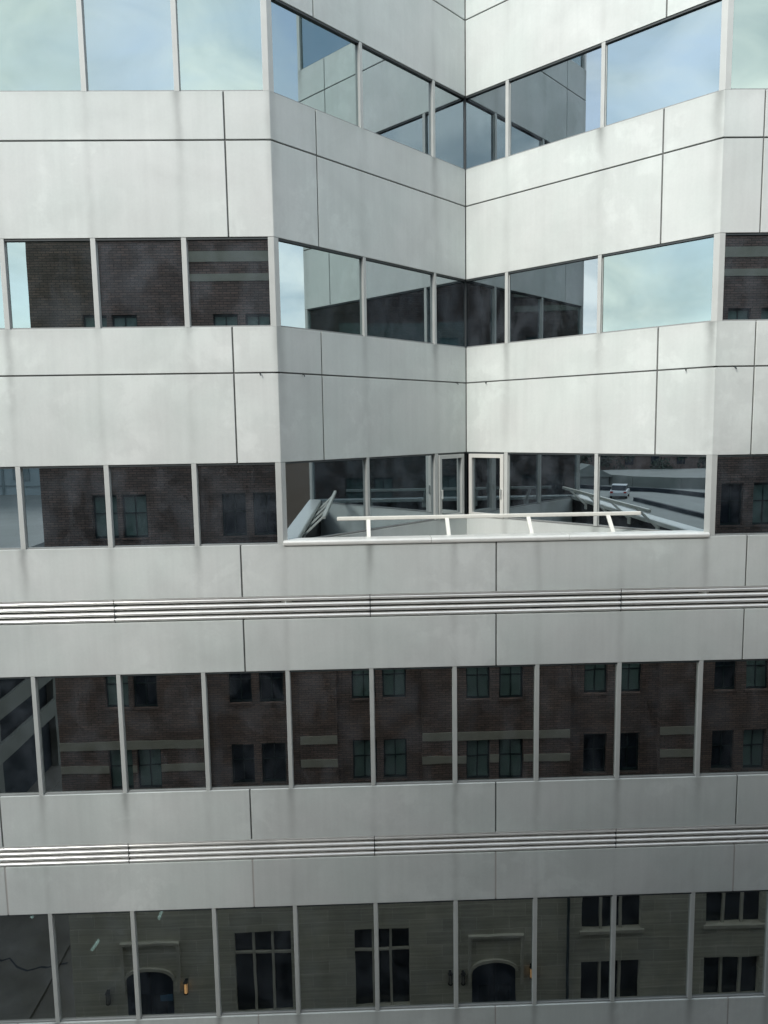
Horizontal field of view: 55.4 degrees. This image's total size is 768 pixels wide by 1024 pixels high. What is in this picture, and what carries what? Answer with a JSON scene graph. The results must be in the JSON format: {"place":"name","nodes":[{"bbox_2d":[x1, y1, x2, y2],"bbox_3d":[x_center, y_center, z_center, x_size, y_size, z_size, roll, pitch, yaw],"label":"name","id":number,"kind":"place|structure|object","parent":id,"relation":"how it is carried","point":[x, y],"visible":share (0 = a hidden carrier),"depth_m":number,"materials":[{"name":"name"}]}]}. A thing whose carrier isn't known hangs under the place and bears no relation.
{"place":"outdoors","nodes":[
{"label":"outdoors","id":0,"kind":"place"},
{"bbox_3d":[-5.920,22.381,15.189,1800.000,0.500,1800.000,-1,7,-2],"label":"ground","id":1,"kind":"structure","parent":0,"visible":0},
{"bbox_2d":[0,0,767,1023],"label":"office building","id":2,"kind":"structure","parent":1,"relation":"on","point":[284,284],"depth_m":13.30,"materials":[{"name":"paint"}]},
{"bbox_2d":[0,267,4,327],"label":"window pane","id":3,"kind":"structure","parent":2,"relation":"in","point":[2,324],"depth_m":12.30,"materials":[{"name":"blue glass"}]},
{"bbox_2d":[0,469,20,547],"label":"window pane","id":4,"kind":"structure","parent":2,"relation":"in","point":[9,517],"depth_m":12.68,"materials":[{"name":"grey glass"}]},
{"bbox_2d":[0,679,38,793],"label":"window pane","id":5,"kind":"structure","parent":2,"relation":"in","point":[18,760],"depth_m":13.15,"materials":[{"name":"black glass"}]},
{"bbox_2d":[0,915,54,1020],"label":"window pane","id":6,"kind":"structure","parent":2,"relation":"in","point":[26,980],"depth_m":13.65,"materials":[{"name":"grey glass"}]},
{"bbox_2d":[0,0,80,90],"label":"window pane","id":7,"kind":"structure","parent":2,"relation":"in","point":[39,46],"depth_m":11.85,"materials":[{"name":"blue glass"}]},
{"bbox_2d":[6,241,94,327],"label":"window pane","id":8,"kind":"structure","parent":2,"relation":"in","point":[51,283],"depth_m":12.27,"materials":[{"name":"clear glass"}]},
{"bbox_2d":[22,467,107,547],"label":"window pane","id":9,"kind":"structure","parent":2,"relation":"in","point":[65,507],"depth_m":12.70,"materials":[{"name":"black glass"}]},
{"bbox_2d":[37,676,122,792],"bbox_3d":[-5.460,4.001,13.176,1.500,2.220,0.013,-1,7,-2],"label":"window pane","id":10,"kind":"structure","parent":2,"relation":"in","point":[79,718],"depth_m":13.17,"materials":[{"name":"clear glass"}]},
{"bbox_2d":[54,913,135,1018],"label":"window pane","id":11,"kind":"structure","parent":2,"relation":"in","point":[95,956],"depth_m":13.68,"materials":[{"name":"grey glass"}]},
{"bbox_2d":[83,0,173,89],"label":"window pane","id":12,"kind":"structure","parent":2,"relation":"in","point":[129,42],"depth_m":11.89,"materials":[{"name":"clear glass"}]},
{"bbox_2d":[97,240,184,326],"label":"window pane","id":13,"kind":"structure","parent":2,"relation":"in","point":[141,282],"depth_m":12.32,"materials":[{"name":"black glass"}]},
{"bbox_2d":[110,466,194,545],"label":"window pane","id":14,"kind":"structure","parent":2,"relation":"in","point":[153,505],"depth_m":12.74,"materials":[{"name":"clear glass"}]},
{"bbox_2d":[122,674,205,789],"bbox_3d":[-3.961,3.973,13.217,1.500,2.220,0.013,-1,7,-2],"label":"window pane","id":15,"kind":"structure","parent":2,"relation":"in","point":[163,714],"depth_m":13.21,"materials":[{"name":"clear glass"}]},
{"bbox_2d":[136,910,215,1015],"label":"window pane","id":16,"kind":"structure","parent":2,"relation":"in","point":[176,951],"depth_m":13.72,"materials":[{"name":"grey glass"}]},
{"bbox_2d":[177,0,262,89],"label":"window pane","id":17,"kind":"structure","parent":2,"relation":"in","point":[220,46],"depth_m":11.93,"materials":[{"name":"clear glass"}]},
{"bbox_2d":[188,240,270,327],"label":"window pane","id":18,"kind":"structure","parent":2,"relation":"in","point":[229,279],"depth_m":12.36,"materials":[{"name":"black glass"}]},
{"bbox_2d":[198,464,277,543],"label":"window pane","id":19,"kind":"structure","parent":2,"relation":"in","point":[237,503],"depth_m":12.79,"materials":[{"name":"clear glass"}]},
{"bbox_2d":[207,672,288,787],"bbox_3d":[-2.461,3.945,13.258,1.500,2.220,0.014,-1,7,-2],"label":"window pane","id":20,"kind":"structure","parent":2,"relation":"in","point":[247,712],"depth_m":13.25,"materials":[{"name":"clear glass"}]},
{"bbox_2d":[217,907,295,1012],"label":"window pane","id":21,"kind":"structure","parent":2,"relation":"in","point":[257,960],"depth_m":13.76,"materials":[{"name":"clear glass"}]},
{"bbox_2d":[271,0,357,125],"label":"window pane","id":22,"kind":"structure","parent":2,"relation":"in","point":[314,66],"depth_m":12.69,"materials":[{"name":"clear glass"}]},
{"bbox_2d":[278,241,361,334],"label":"window pane","id":23,"kind":"structure","parent":2,"relation":"in","point":[320,290],"depth_m":13.12,"materials":[{"name":"blue glass"}]},
{"bbox_2d":[285,459,365,538],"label":"window pane","id":24,"kind":"structure","parent":2,"relation":"in","point":[317,493],"depth_m":13.54,"materials":[{"name":"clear glass"}]},
{"bbox_2d":[291,670,370,784],"bbox_3d":[-0.962,3.917,13.299,1.500,2.220,0.014,-1,7,-2],"label":"window pane","id":25,"kind":"structure","parent":2,"relation":"in","point":[331,709],"depth_m":13.29,"materials":[{"name":"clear glass"}]},
{"bbox_2d":[298,904,374,1009],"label":"window pane","id":26,"kind":"structure","parent":2,"relation":"in","point":[337,959],"depth_m":13.80,"materials":[{"name":"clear glass"}]},
{"bbox_2d":[362,47,430,154],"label":"window pane","id":27,"kind":"structure","parent":2,"relation":"in","point":[396,101],"depth_m":14.21,"materials":[{"name":"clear glass"}]},
{"bbox_2d":[366,260,432,342],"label":"window pane","id":28,"kind":"structure","parent":2,"relation":"in","point":[399,300],"depth_m":14.64,"materials":[{"name":"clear glass"}]},
{"bbox_2d":[369,455,432,528],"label":"window pane","id":29,"kind":"structure","parent":2,"relation":"in","point":[399,486],"depth_m":15.05,"materials":[{"name":"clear glass"}]},
{"bbox_2d":[374,668,452,782],"bbox_3d":[0.537,3.889,13.339,1.500,2.220,0.014,-1,7,-2],"label":"window pane","id":30,"kind":"structure","parent":2,"relation":"in","point":[414,730],"depth_m":13.33,"materials":[{"name":"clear glass"}]},
{"bbox_2d":[378,902,453,1006],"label":"window pane","id":31,"kind":"structure","parent":2,"relation":"in","point":[416,940],"depth_m":13.84,"materials":[{"name":"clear glass"}]},
{"bbox_2d":[435,85,463,168],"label":"window pane","id":32,"kind":"structure","parent":2,"relation":"in","point":[449,108],"depth_m":15.41,"materials":[{"name":"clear glass"}]},
{"bbox_2d":[436,276,464,346],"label":"window pane","id":33,"kind":"structure","parent":2,"relation":"in","point":[450,293],"depth_m":15.85,"materials":[{"name":"black glass"}]},
{"bbox_2d":[438,454,463,519],"bbox_3d":[1.485,-0.570,16.194,0.173,1.400,0.880,5,9,43],"label":"terrace door","id":34,"kind":"structure","parent":2,"relation":"in","point":[450,466],"depth_m":16.23,"materials":[{"name":"glass"}]},
{"bbox_2d":[466,275,504,347],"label":"window pane","id":35,"kind":"structure","parent":2,"relation":"in","point":[485,298],"depth_m":15.86,"materials":[{"name":"black glass"}]},
{"bbox_2d":[466,84,505,168],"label":"window pane","id":36,"kind":"structure","parent":2,"relation":"in","point":[485,112],"depth_m":15.43,"materials":[{"name":"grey glass"}]},
{"bbox_2d":[469,454,503,518],"bbox_3d":[2.270,-0.585,16.218,0.921,1.400,0.174,5,9,43],"label":"terrace door","id":37,"kind":"structure","parent":2,"relation":"in","point":[486,471],"depth_m":16.25,"materials":[{"name":"white paint"}]},
{"bbox_2d":[337,511,640,536],"bbox_3d":[1.978,0.339,13.459,5.680,0.560,0.482,-1,7,-2],"label":"guard rail","id":38,"kind":"object","parent":2,"relation":"on","point":[608,515],"visible":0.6,"depth_m":13.59,"materials":[{"name":"white metal"}]},
{"bbox_2d":[458,899,532,1003],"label":"window pane","id":39,"kind":"structure","parent":2,"relation":"in","point":[495,936],"depth_m":13.89,"materials":[{"name":"grey glass"}]},
{"bbox_2d":[457,666,534,780],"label":"window pane","id":40,"kind":"structure","parent":2,"relation":"in","point":[495,705],"depth_m":13.37,"materials":[{"name":"black glass"}]},
{"bbox_2d":[509,454,594,523],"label":"window pane","id":41,"kind":"structure","parent":2,"relation":"in","point":[538,483],"depth_m":15.15,"materials":[{"name":"black glass"}]},
{"bbox_2d":[510,258,597,341],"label":"window pane","id":42,"kind":"structure","parent":2,"relation":"in","point":[558,300],"depth_m":14.72,"materials":[{"name":"grey glass"}]},
{"bbox_2d":[510,46,601,154],"bbox_3d":[3.332,-7.997,14.341,2.100,1.500,0.014,5,9,43],"label":"window pane","id":43,"kind":"structure","parent":2,"relation":"in","point":[562,100],"depth_m":14.29,"materials":[{"name":"grey glass"}]},
{"bbox_2d":[537,896,611,1000],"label":"window pane","id":44,"kind":"structure","parent":2,"relation":"in","point":[574,934],"depth_m":13.93,"materials":[{"name":"grey glass"}]},
{"bbox_2d":[539,664,616,777],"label":"window pane","id":45,"kind":"structure","parent":2,"relation":"in","point":[577,703],"depth_m":13.42,"materials":[{"name":"black glass"}]},
{"bbox_2d":[614,894,689,998],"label":"window pane","id":46,"kind":"structure","parent":2,"relation":"in","point":[651,949],"depth_m":13.97,"materials":[{"name":"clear glass"}]},
{"bbox_2d":[599,455,705,530],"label":"window pane","id":47,"kind":"structure","parent":2,"relation":"in","point":[668,492],"depth_m":13.70,"materials":[{"name":"grey glass"}]},
{"bbox_2d":[602,237,713,331],"bbox_3d":[4.964,-4.095,13.316,2.196,1.470,0.014,5,9,43],"label":"window pane","id":48,"kind":"structure","parent":2,"relation":"in","point":[668,284],"depth_m":13.28,"materials":[{"name":"clear glass"}]},
{"bbox_2d":[619,662,697,775],"bbox_3d":[5.035,3.804,13.462,1.500,2.220,0.014,-1,7,-2],"label":"window pane","id":49,"kind":"structure","parent":2,"relation":"in","point":[659,700],"depth_m":13.45,"materials":[{"name":"black glass"}]},
{"bbox_2d":[606,0,721,124],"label":"window pane","id":50,"kind":"structure","parent":2,"relation":"in","point":[676,60],"depth_m":12.85,"materials":[{"name":"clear glass"}]},
{"bbox_2d":[692,891,767,995],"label":"window pane","id":51,"kind":"structure","parent":2,"relation":"in","point":[730,928],"depth_m":14.01,"materials":[{"name":"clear glass"}]},
{"bbox_2d":[700,660,767,773],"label":"window pane","id":52,"kind":"structure","parent":2,"relation":"in","point":[734,721],"depth_m":13.50,"materials":[{"name":"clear glass"}]},
{"bbox_2d":[715,456,767,533],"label":"window pane","id":53,"kind":"structure","parent":2,"relation":"in","point":[742,482],"depth_m":13.03,"materials":[{"name":"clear glass"}]},
{"bbox_2d":[723,235,767,319],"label":"window pane","id":54,"kind":"structure","parent":2,"relation":"in","point":[745,294],"depth_m":12.60,"materials":[{"name":"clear glass"}]},
{"bbox_2d":[731,0,767,87],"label":"window pane","id":55,"kind":"structure","parent":2,"relation":"in","point":[750,18],"depth_m":12.17,"materials":[{"name":"blue glass"}]}
]}

